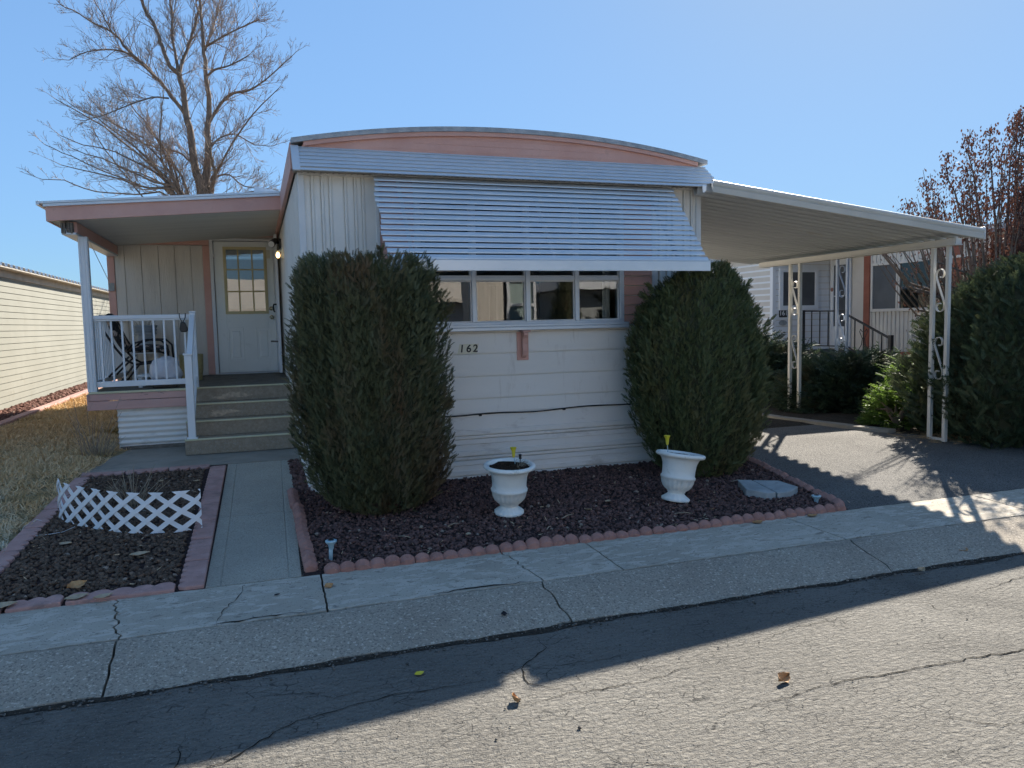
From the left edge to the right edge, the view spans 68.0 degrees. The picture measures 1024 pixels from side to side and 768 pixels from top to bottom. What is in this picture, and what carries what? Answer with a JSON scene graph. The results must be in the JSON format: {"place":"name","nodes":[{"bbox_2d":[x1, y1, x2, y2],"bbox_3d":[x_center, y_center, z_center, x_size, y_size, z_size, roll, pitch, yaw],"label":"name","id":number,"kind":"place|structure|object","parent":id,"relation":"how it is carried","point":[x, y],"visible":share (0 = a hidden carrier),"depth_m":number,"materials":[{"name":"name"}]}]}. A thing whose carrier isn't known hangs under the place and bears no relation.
{"place":"outdoors","nodes":[
{"label":"outdoors","id":0,"kind":"place"},
{"bbox_2d":[0,382,87,420],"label":"gravel","id":1,"kind":"structure","parent":0,"point":[14,410],"depth_m":13.99,"materials":[{"name":"brown gravel"}]},
{"bbox_2d":[0,388,179,550],"bbox_3d":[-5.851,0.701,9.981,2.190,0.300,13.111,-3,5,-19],"label":"dry grass","id":2,"kind":"structure","parent":0,"point":[21,464],"depth_m":8.18,"materials":[{"name":"beige plant"}]},
{"bbox_2d":[64,397,120,455],"bbox_3d":[-4.468,0.456,8.147,0.562,0.638,0.536,-3,5,-19],"label":"dead shrub","id":3,"kind":"object","parent":2,"relation":"on","point":[89,430],"visible":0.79,"depth_m":8.10,"materials":[{"name":"brown plant"}]},
{"bbox_2d":[73,435,125,456],"bbox_3d":[-4.353,0.671,8.062,0.407,0.219,0.409,0,5,9],"label":"dead plant","id":4,"kind":"object","parent":2,"relation":"on","point":[104,449],"visible":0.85,"depth_m":8.04,"materials":[{"name":"brown plant"}]},
{"bbox_2d":[90,243,110,284],"bbox_3d":[-5.179,-1.494,9.574,0.007,0.407,1.819,-3,5,-21],"label":"cable","id":5,"kind":"object","parent":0,"point":[99,261],"visible":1,"depth_m":9.39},
{"bbox_2d":[0,464,227,612],"bbox_3d":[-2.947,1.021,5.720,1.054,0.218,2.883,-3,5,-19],"label":"gravel","id":6,"kind":"structure","parent":0,"point":[159,542],"depth_m":5.07,"materials":[{"name":"brown gravel"}]},
{"bbox_2d":[67,580,86,587],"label":"fallen leaf","id":7,"kind":"object","parent":6,"relation":"on","point":[76,584],"visible":1,"depth_m":4.42,"materials":[{"name":"yellow plant"}]},
{"bbox_2d":[56,479,201,533],"bbox_3d":[-2.871,0.889,5.521,1.258,0.333,0.225,0,5,14],"label":"lattice fence","id":8,"kind":"object","parent":6,"relation":"on","point":[139,508],"visible":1,"depth_m":5.41,"materials":[{"name":"white plastic"}]},
{"bbox_2d":[105,464,168,507],"bbox_3d":[-2.980,0.839,6.057,0.478,0.327,0.432,-4,5,-30],"label":"dead plant","id":9,"kind":"object","parent":6,"relation":"on","point":[135,503],"visible":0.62,"depth_m":6.05,"materials":[{"name":"beige plant"}]},
{"bbox_2d":[129,551,149,554],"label":"fallen leaf","id":10,"kind":"object","parent":6,"relation":"on","point":[139,552],"visible":1,"depth_m":4.96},
{"bbox_2d":[137,373,149,387],"bbox_3d":[-4.222,-0.048,9.002,0.360,0.150,0.280,-3,5,-19],"label":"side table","id":11,"kind":"object","parent":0,"point":[140,376],"visible":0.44,"depth_m":8.84,"materials":[{"name":"white plastic"}]},
{"bbox_2d":[133,321,156,344],"bbox_3d":[-5.002,-0.692,10.354,0.320,0.482,0.336,-3,5,-19],"label":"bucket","id":12,"kind":"object","parent":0,"point":[148,331],"visible":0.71,"depth_m":10.24,"materials":[{"name":"grey plastic"}]},
{"bbox_2d":[130,352,160,379],"bbox_3d":[-4.994,-0.260,10.392,0.360,0.380,0.370,-3,5,-19],"label":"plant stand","id":13,"kind":"object","parent":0,"point":[158,355],"visible":0.19,"depth_m":10.23,"materials":[{"name":"black metal"}]},
{"bbox_2d":[79,446,300,474],"bbox_3d":[-3.297,0.795,8.009,2.005,0.103,1.408,-3,5,-19],"label":"entry pad","id":14,"kind":"object","parent":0,"point":[169,457],"visible":0.36,"depth_m":7.78,"materials":[{"name":"concrete"}]},
{"bbox_2d":[179,354,202,379],"bbox_3d":[-4.171,-0.218,9.896,0.290,0.340,0.290,-3,5,-19],"label":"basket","id":15,"kind":"object","parent":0,"point":[200,362],"visible":0.31,"depth_m":9.83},
{"bbox_2d":[206,460,303,588],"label":"path","id":16,"kind":"structure","parent":0,"point":[256,540],"depth_m":5.50,"materials":[{"name":"concrete"}]},
{"bbox_2d":[287,458,310,491],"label":"gravel","id":17,"kind":"structure","parent":0,"point":[298,480],"depth_m":6.93,"materials":[{"name":"brown gravel"}]},
{"bbox_2d":[0,554,1023,767],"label":"street","id":18,"kind":"structure","parent":0,"point":[883,721],"depth_m":3.25,"materials":[{"name":"grey asphalt"}]},
{"bbox_2d":[0,552,1023,765],"bbox_3d":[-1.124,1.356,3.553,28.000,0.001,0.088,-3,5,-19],"label":"gutter dirt","id":19,"kind":"structure","parent":18,"relation":"on","point":[372,656],"depth_m":3.86,"materials":[{"name":"gravel"}]},
{"bbox_2d":[512,692,520,701],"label":"fallen leaf","id":20,"kind":"object","parent":18,"relation":"on","point":[515,698],"visible":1,"depth_m":3.23,"materials":[{"name":"brown plant"}]},
{"bbox_2d":[174,576,1023,767],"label":"street crack","id":21,"kind":"object","parent":18,"relation":"on","point":[614,686],"visible":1,"depth_m":3.35,"materials":[{"name":"black asphalt"}]},
{"bbox_2d":[778,672,789,682],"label":"fallen leaf","id":22,"kind":"object","parent":18,"relation":"on","point":[784,676],"visible":1,"depth_m":3.38,"materials":[{"name":"brown plant"}]},
{"bbox_2d":[0,488,1023,655],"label":"sidewalk","id":23,"kind":"structure","parent":0,"point":[28,631],"depth_m":4.62,"materials":[{"name":"grey concrete"}]},
{"bbox_2d":[324,583,332,587],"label":"fallen leaf","id":24,"kind":"object","parent":23,"relation":"on","point":[329,585],"visible":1,"depth_m":4.46,"materials":[{"name":"brown plant"}]},
{"bbox_2d":[212,581,530,624],"bbox_3d":[-0.811,1.183,4.484,1.800,0.019,0.565,-3,5,-19],"label":"sidewalk crack","id":25,"kind":"object","parent":23,"relation":"on","point":[306,611],"visible":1,"depth_m":4.23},
{"bbox_2d":[0,0,1023,289],"label":"sky","id":26,"kind":"structure","parent":0,"point":[843,101],"materials":[{"name":"blue"}]},
{"bbox_2d":[298,460,848,576],"bbox_3d":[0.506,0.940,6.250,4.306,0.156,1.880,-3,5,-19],"label":"gravel","id":27,"kind":"structure","parent":0,"point":[599,499],"depth_m":5.91,"materials":[{"name":"brown gravel"}]},
{"bbox_2d":[325,539,336,559],"bbox_3d":[-1.158,1.078,4.874,0.074,0.164,0.074,-3,5,-19],"label":"path light","id":28,"kind":"object","parent":27,"relation":"on","point":[330,543],"visible":0.97,"depth_m":4.86,"materials":[{"name":"white plastic"}]},
{"bbox_2d":[281,242,458,515],"bbox_3d":[-1.098,-0.024,5.906,1.343,2.124,1.186,-3,5,-19],"label":"arborvitae","id":29,"kind":"object","parent":27,"relation":"on","point":[369,406],"visible":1,"depth_m":5.55,"materials":[{"name":"green plant"}]},
{"bbox_2d":[6,468,849,594],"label":"leaf litter","id":30,"kind":"object","parent":27,"relation":"on","point":[384,528],"visible":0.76,"depth_m":5.50,"materials":[{"name":"brown plant"}]},
{"bbox_2d":[483,458,535,517],"bbox_3d":[-0.016,0.797,5.788,0.400,0.414,0.399,-3,5,-19],"label":"urn planter","id":31,"kind":"object","parent":27,"relation":"on","point":[509,488],"visible":0.98,"depth_m":5.71,"materials":[{"name":"plastic"}]},
{"bbox_2d":[510,447,516,461],"bbox_3d":[0.012,0.567,5.822,0.054,0.165,0.053,-3,5,-19],"label":"tulip stake","id":32,"kind":"object","parent":31,"relation":"in","point":[513,449],"visible":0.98,"depth_m":5.81,"materials":[{"name":"yellow plastic"}]},
{"bbox_2d":[515,459,529,466],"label":"dead plant","id":33,"kind":"object","parent":31,"relation":"in","point":[525,462],"visible":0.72,"depth_m":5.82,"materials":[{"name":"brown plant"}]},
{"bbox_2d":[656,449,705,502],"bbox_3d":[1.371,0.743,6.172,0.396,0.431,0.400,-3,5,-19],"label":"urn planter","id":34,"kind":"object","parent":27,"relation":"on","point":[677,475],"visible":1,"depth_m":6.05,"materials":[{"name":"ceramic"}]},
{"bbox_2d":[664,435,669,451],"bbox_3d":[1.253,0.504,6.137,0.054,0.180,0.053,-3,5,-19],"label":"tulip stake","id":35,"kind":"object","parent":34,"relation":"in","point":[667,437],"visible":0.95,"depth_m":6.12,"materials":[{"name":"yellow plastic"}]},
{"bbox_2d":[622,260,775,478],"bbox_3d":[1.745,-0.145,7.038,1.495,2.049,0.991,-3,5,-19],"label":"arborvitae","id":36,"kind":"object","parent":27,"relation":"on","point":[699,385],"visible":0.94,"depth_m":6.75,"materials":[{"name":"green plant"}]},
{"bbox_2d":[738,480,775,499],"bbox_3d":[2.023,0.900,6.389,0.189,0.111,0.404,-2,5,-13],"label":"stepping stone","id":37,"kind":"object","parent":27,"relation":"on","point":[749,488],"visible":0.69,"depth_m":6.29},
{"bbox_2d":[753,480,797,497],"bbox_3d":[2.245,0.894,6.442,0.278,0.105,0.384,-3,5,-19],"label":"stepping stone","id":38,"kind":"object","parent":27,"relation":"on","point":[780,489],"visible":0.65,"depth_m":6.36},
{"bbox_2d":[811,494,820,502],"bbox_3d":[2.451,0.936,6.118,0.074,0.090,0.074,-3,5,-19],"label":"path light","id":39,"kind":"object","parent":27,"relation":"on","point":[816,497],"visible":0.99,"depth_m":6.10,"materials":[{"name":"white plastic"}]},
{"bbox_2d":[200,398,1022,592],"bbox_3d":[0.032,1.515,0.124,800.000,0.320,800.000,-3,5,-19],"label":"ground","id":40,"kind":"structure","parent":0,"point":[776,423],"depth_m":9.60,"materials":[{"name":"grey concrete"}]},
{"bbox_2d":[0,417,17,425],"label":"edging stone","id":41,"kind":"object","parent":40,"relation":"on","point":[7,421],"visible":0.5,"depth_m":11.09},
{"bbox_2d":[0,551,19,573],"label":"edging stone","id":42,"kind":"object","parent":40,"relation":"on","point":[7,558],"visible":0.55,"depth_m":4.88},
{"bbox_2d":[0,528,41,551],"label":"edging stone","id":43,"kind":"object","parent":40,"relation":"on","point":[19,542],"visible":0.53,"depth_m":5.24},
{"bbox_2d":[9,409,39,418],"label":"edging stone","id":44,"kind":"object","parent":40,"relation":"on","point":[26,413],"visible":0.49,"depth_m":11.98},
{"bbox_2d":[5,594,63,612],"bbox_3d":[-2.653,1.247,4.234,0.270,0.085,0.133,-3,5,-19],"label":"edging stone","id":45,"kind":"object","parent":40,"relation":"on","point":[57,600],"visible":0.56,"depth_m":4.20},
{"bbox_2d":[24,509,59,528],"bbox_3d":[-3.526,1.041,5.719,0.129,0.094,0.478,-3,5,-17],"label":"edging stone","id":46,"kind":"object","parent":40,"relation":"on","point":[45,517],"visible":0.44,"depth_m":5.69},
{"bbox_2d":[31,402,57,410],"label":"edging stone","id":47,"kind":"object","parent":40,"relation":"on","point":[45,406],"visible":0.45,"depth_m":13.06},
{"bbox_2d":[0,262,109,409],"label":"neighbour home","id":48,"kind":"object","parent":40,"relation":"on","point":[42,348],"visible":0.66,"depth_m":15.24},
{"bbox_2d":[44,492,73,509],"bbox_3d":[-3.670,0.976,6.185,0.129,0.100,0.478,-3,5,-17],"label":"edging stone","id":49,"kind":"object","parent":40,"relation":"on","point":[52,504],"visible":0.24,"depth_m":6.08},
{"bbox_2d":[50,397,71,403],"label":"edging stone","id":50,"kind":"object","parent":40,"relation":"on","point":[61,400],"visible":0.55,"depth_m":14.20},
{"bbox_2d":[67,392,85,398],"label":"edging stone","id":51,"kind":"object","parent":40,"relation":"on","point":[76,394],"visible":0.47,"depth_m":15.38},
{"bbox_2d":[65,477,89,491],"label":"edging stone","id":52,"kind":"object","parent":40,"relation":"on","point":[73,484],"visible":0.43,"depth_m":6.70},
{"bbox_2d":[81,471,125,476],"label":"edging stone","id":53,"kind":"object","parent":40,"relation":"on","point":[97,474],"visible":0.41,"depth_m":7.00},
{"bbox_2d":[65,582,175,605],"bbox_3d":[-2.241,1.227,4.372,0.559,0.082,0.134,-3,5,-19],"label":"edging stone","id":54,"kind":"object","parent":40,"relation":"on","point":[140,591],"visible":0.63,"depth_m":4.35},
{"bbox_2d":[64,593,87,599],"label":"fallen leaf","id":55,"kind":"object","parent":54,"relation":"on","point":[75,596],"visible":1,"depth_m":4.28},
{"bbox_2d":[93,593,112,598],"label":"fallen leaf","id":56,"kind":"object","parent":54,"relation":"on","point":[102,595],"visible":1,"depth_m":4.29,"materials":[{"name":"beige plant"}]},
{"bbox_2d":[125,467,168,474],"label":"edging stone","id":57,"kind":"object","parent":40,"relation":"on","point":[149,470],"visible":0.44,"depth_m":7.12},
{"bbox_2d":[17,0,309,258],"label":"bare tree","id":58,"kind":"object","parent":40,"relation":"on","point":[205,182],"visible":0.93,"depth_m":26.79,"materials":[{"name":"brown plant"}]},
{"bbox_2d":[35,186,296,454],"bbox_3d":[-4.747,-0.957,11.412,2.459,2.912,7.662,-3,5,-19],"label":"porch","id":59,"kind":"object","parent":40,"relation":"on","point":[164,268],"visible":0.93,"depth_m":8.99,"materials":[{"name":"beige wood"}]},
{"bbox_2d":[99,313,174,380],"bbox_3d":[-4.670,-0.445,9.498,0.840,0.887,0.587,-3,5,-19],"label":"patio chair","id":60,"kind":"object","parent":59,"relation":"on","point":[116,330],"visible":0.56,"depth_m":9.31,"materials":[{"name":"metal"}]},
{"bbox_2d":[152,378,178,387],"bbox_3d":[-4.022,-0.015,8.819,0.260,0.104,0.200,-3,5,-19],"label":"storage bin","id":61,"kind":"object","parent":59,"relation":"on","point":[165,386],"visible":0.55,"depth_m":8.73,"materials":[{"name":"black plastic"}]},
{"bbox_2d":[149,356,182,378],"bbox_3d":[-4.010,-0.182,8.810,0.358,0.290,0.199,-3,5,-19],"label":"plastic bag","id":62,"kind":"object","parent":61,"relation":"on","point":[171,370],"visible":0.79,"depth_m":8.74,"materials":[{"name":"white plastic"}]},
{"bbox_2d":[179,313,187,331],"bbox_3d":[-3.694,-0.691,8.538,0.089,0.215,0.048,-3,5,-19],"label":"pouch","id":63,"kind":"object","parent":59,"relation":"hanging from","point":[183,327],"visible":0.99,"depth_m":8.52,"materials":[{"name":"black fabric"}]},
{"bbox_2d":[213,241,277,372],"bbox_3d":[-3.859,-1.116,11.026,0.805,1.878,0.109,-3,5,-19],"label":"door","id":64,"kind":"structure","parent":59,"relation":"in","point":[245,344],"depth_m":11.04,"materials":[{"name":"white wood"}]},
{"bbox_2d":[271,234,282,372],"bbox_3d":[-3.374,-1.122,10.755,0.137,1.890,0.780,-3,5,-19],"label":"storm door","id":65,"kind":"structure","parent":59,"relation":"in","point":[275,260],"depth_m":10.44,"materials":[{"name":"white metal"}]},
{"bbox_2d":[169,464,209,470],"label":"edging stone","id":66,"kind":"object","parent":40,"relation":"on","point":[197,467],"visible":0.52,"depth_m":7.23,"materials":[{"name":"red brick"}]},
{"bbox_2d":[178,560,208,591],"bbox_3d":[-1.943,1.188,4.641,0.148,0.098,0.426,-3,5,-19],"label":"edging stone","id":67,"kind":"object","parent":40,"relation":"on","point":[193,574],"visible":0.85,"depth_m":4.59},
{"bbox_2d":[185,538,212,562],"bbox_3d":[-2.078,1.131,5.051,0.148,0.089,0.426,-3,5,-19],"label":"edging stone","id":68,"kind":"object","parent":40,"relation":"on","point":[199,550],"visible":0.71,"depth_m":5.02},
{"bbox_2d":[191,520,215,540],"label":"edging stone","id":69,"kind":"object","parent":40,"relation":"on","point":[206,530],"visible":0.71,"depth_m":5.41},
{"bbox_2d":[196,503,218,521],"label":"edging stone","id":70,"kind":"object","parent":40,"relation":"on","point":[209,511],"visible":0.53,"depth_m":5.86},
{"bbox_2d":[201,489,221,504],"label":"edging stone","id":71,"kind":"object","parent":40,"relation":"on","point":[211,496],"visible":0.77,"depth_m":6.26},
{"bbox_2d":[204,476,223,490],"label":"edging stone","id":72,"kind":"object","parent":40,"relation":"on","point":[214,482],"visible":0.63,"depth_m":6.66,"materials":[{"name":"red brick"}]},
{"bbox_2d":[207,465,225,477],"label":"edging stone","id":73,"kind":"object","parent":40,"relation":"on","point":[215,471],"visible":0.57,"depth_m":7.07,"materials":[{"name":"red brick"}]},
{"bbox_2d":[287,488,300,508],"bbox_3d":[-1.779,0.951,6.207,0.098,0.137,0.454,-3,5,-19],"label":"edging block","id":74,"kind":"object","parent":40,"relation":"on","point":[293,496],"depth_m":6.18,"materials":[{"name":"concrete"}]},
{"bbox_2d":[292,502,306,523],"bbox_3d":[-1.619,1.009,5.779,0.096,0.139,0.454,-3,5,-19],"label":"edging block","id":75,"kind":"object","parent":40,"relation":"on","point":[299,514],"depth_m":5.74,"materials":[{"name":"concrete"}]},
{"bbox_2d":[295,521,310,545],"bbox_3d":[-1.470,1.074,5.347,0.093,0.129,0.454,-3,5,-19],"label":"edging block","id":76,"kind":"object","parent":40,"relation":"on","point":[301,529],"depth_m":5.34,"materials":[{"name":"concrete"}]},
{"bbox_2d":[299,540,317,576],"bbox_3d":[-1.317,1.127,4.916,0.093,0.142,0.454,-3,5,-19],"label":"edging block","id":77,"kind":"object","parent":40,"relation":"on","point":[309,561],"depth_m":4.81,"materials":[{"name":"concrete"}]},
{"bbox_2d":[324,554,414,573],"bbox_3d":[-0.893,1.148,4.783,0.563,0.110,0.089,-3,5,-19],"label":"edging block","id":78,"kind":"object","parent":40,"relation":"on","point":[392,560],"depth_m":4.76,"materials":[{"name":"concrete"}]},
{"bbox_2d":[414,544,499,562],"bbox_3d":[-0.354,1.127,4.968,0.563,0.098,0.091,-3,5,-19],"label":"edging block","id":79,"kind":"object","parent":40,"relation":"on","point":[421,557],"depth_m":4.94,"materials":[{"name":"concrete"}]},
{"bbox_2d":[275,126,714,490],"bbox_3d":[-1.702,-1.065,12.275,3.995,3.198,12.765,-3,5,-19],"label":"mobile home","id":80,"kind":"object","parent":40,"relation":"on","point":[541,318],"visible":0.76,"depth_m":6.86,"materials":[{"name":"white metal"}]},
{"bbox_2d":[413,192,628,331],"bbox_3d":[0.096,-1.103,6.910,2.070,1.220,0.160,-3,5,-19],"label":"window","id":81,"kind":"structure","parent":80,"relation":"in","point":[575,322],"depth_m":6.94,"materials":[{"name":"white metal"}]},
{"bbox_2d":[0,516,1023,712],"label":"kerb","id":82,"kind":"structure","parent":40,"relation":"on","point":[80,672],"depth_m":4.09,"materials":[{"name":"concrete"}]},
{"bbox_2d":[499,534,578,553],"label":"edging block","id":83,"kind":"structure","parent":40,"relation":"on","point":[541,542],"depth_m":5.12,"materials":[{"name":"concrete"}]},
{"bbox_2d":[578,526,652,543],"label":"edging block","id":84,"kind":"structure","parent":40,"relation":"on","point":[611,535],"depth_m":5.30,"materials":[{"name":"concrete"}]},
{"bbox_2d":[652,518,722,533],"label":"edging block","id":85,"kind":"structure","parent":40,"relation":"on","point":[705,524],"depth_m":5.47,"materials":[{"name":"concrete"}]},
{"bbox_2d":[719,510,786,524],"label":"edging block","id":86,"kind":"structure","parent":40,"relation":"on","point":[744,518],"depth_m":5.66,"materials":[{"name":"concrete"}]},
{"bbox_2d":[746,455,766,466],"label":"edging block","id":87,"kind":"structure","parent":40,"relation":"on","point":[757,461],"depth_m":7.39,"materials":[{"name":"brick"}]},
{"bbox_2d":[763,464,788,478],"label":"edging block","id":88,"kind":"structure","parent":40,"relation":"on","point":[776,472],"depth_m":6.98,"materials":[{"name":"brick"}]},
{"bbox_2d":[785,476,814,490],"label":"edging block","id":89,"kind":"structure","parent":40,"relation":"on","point":[800,483],"depth_m":6.58,"materials":[{"name":"concrete"}]},
{"bbox_2d":[783,502,845,516],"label":"edging block","id":90,"kind":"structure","parent":40,"relation":"on","point":[819,509],"depth_m":5.85,"materials":[{"name":"concrete"}]},
{"bbox_2d":[811,489,844,504],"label":"edging block","id":91,"kind":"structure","parent":40,"relation":"on","point":[831,498],"depth_m":6.16,"materials":[{"name":"concrete"}]},
{"bbox_2d":[762,413,895,432],"bbox_3d":[2.884,0.368,12.087,0.461,0.155,7.073,-3,5,-24],"label":"driveway edging","id":92,"kind":"object","parent":40,"relation":"on","point":[852,426],"visible":0.21,"depth_m":9.35,"materials":[{"name":"concrete"}]},
{"bbox_2d":[709,222,1011,358],"bbox_3d":[7.644,-1.593,16.971,8.800,2.950,20.800,-3,5,-19],"label":"neighbour home","id":93,"kind":"object","parent":40,"relation":"on","point":[852,302],"visible":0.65,"depth_m":16.26,"materials":[{"name":"white"}]},
{"bbox_2d":[779,268,818,309],"bbox_3d":[6.342,-2.098,16.797,1.030,0.920,0.045,-3,5,-19],"label":"window","id":94,"kind":"structure","parent":93,"relation":"in","point":[810,276],"depth_m":16.83,"materials":[{"name":"white glass"}]},
{"bbox_2d":[829,258,851,348],"bbox_3d":[7.259,-1.766,16.791,0.048,1.960,0.610,-3,5,-19],"label":"storm door","id":95,"kind":"structure","parent":93,"relation":"in","point":[842,262],"depth_m":16.80,"materials":[{"name":"metal"}]},
{"bbox_2d":[870,252,998,311],"bbox_3d":[8.028,-1.903,14.458,0.080,1.000,3.050,-3,5,-19],"label":"window","id":96,"kind":"structure","parent":93,"relation":"in","point":[884,298],"depth_m":15.31,"materials":[{"name":"white"}]},
{"bbox_2d":[754,399,936,435],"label":"verge","id":97,"kind":"structure","parent":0,"point":[836,416],"depth_m":10.01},
{"bbox_2d":[753,330,822,397],"bbox_3d":[4.242,-0.340,12.918,2.396,1.270,2.297,-3,5,-19],"label":"juniper shrub","id":98,"kind":"object","parent":97,"relation":"on","point":[777,350],"visible":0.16,"depth_m":12.48,"materials":[{"name":"green plant"}]},
{"bbox_2d":[763,341,924,414],"bbox_3d":[5.021,-0.082,11.196,2.876,1.081,2.567,-3,5,-19],"label":"juniper shrub","id":99,"kind":"object","parent":97,"relation":"on","point":[836,382],"visible":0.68,"depth_m":10.70,"materials":[{"name":"green plant"}]},
{"bbox_2d":[838,343,903,358],"bbox_3d":[6.180,-0.200,13.176,2.766,0.978,2.398,-3,5,-19],"label":"juniper shrub","id":100,"kind":"object","parent":97,"relation":"on","point":[876,353],"depth_m":13.25,"materials":[{"name":"green plant"}]},
{"bbox_2d":[853,375,934,429],"bbox_3d":[4.772,0.209,9.424,0.984,0.705,0.990,2,6,35],"label":"leafy shrub","id":101,"kind":"object","parent":97,"relation":"on","point":[879,403],"visible":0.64,"depth_m":9.37,"materials":[{"name":"green plant"}]},
{"bbox_2d":[870,346,923,420],"bbox_3d":[5.132,0.027,9.810,1.026,1.011,0.987,-3,5,-19],"label":"leafy shrub","id":102,"kind":"object","parent":97,"relation":"on","point":[889,368],"visible":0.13,"depth_m":9.83,"materials":[{"name":"green plant"}]},
{"bbox_2d":[884,430,997,444],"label":"straw litter","id":103,"kind":"object","parent":97,"relation":"on","point":[937,436],"visible":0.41,"depth_m":8.55,"materials":[{"name":"brown plant"}]},
{"bbox_2d":[873,105,1023,331],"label":"russet tree","id":104,"kind":"object","parent":97,"relation":"on","point":[1013,243],"visible":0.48,"depth_m":10.33,"materials":[{"name":"brown plant"}]},
{"bbox_2d":[885,251,1023,449],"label":"conifer shrub","id":105,"kind":"object","parent":97,"relation":"on","point":[984,400],"visible":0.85,"depth_m":8.19,"materials":[{"name":"green plant"}]},
{"bbox_2d":[749,425,1023,509],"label":"driveway","id":106,"kind":"structure","parent":0,"point":[856,469],"depth_m":7.40,"materials":[{"name":"concrete"}]},
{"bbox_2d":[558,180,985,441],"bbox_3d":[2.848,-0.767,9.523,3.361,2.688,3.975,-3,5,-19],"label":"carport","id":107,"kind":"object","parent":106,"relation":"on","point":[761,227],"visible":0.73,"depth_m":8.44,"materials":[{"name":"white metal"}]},
{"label":"edging stone","id":108,"kind":"object","parent":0,"visible":0},
{"bbox_2d":[0,601,17,607],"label":"fallen leaf","id":109,"kind":"object","parent":108,"relation":"on","point":[4,604],"visible":1,"depth_m":4.19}
]}

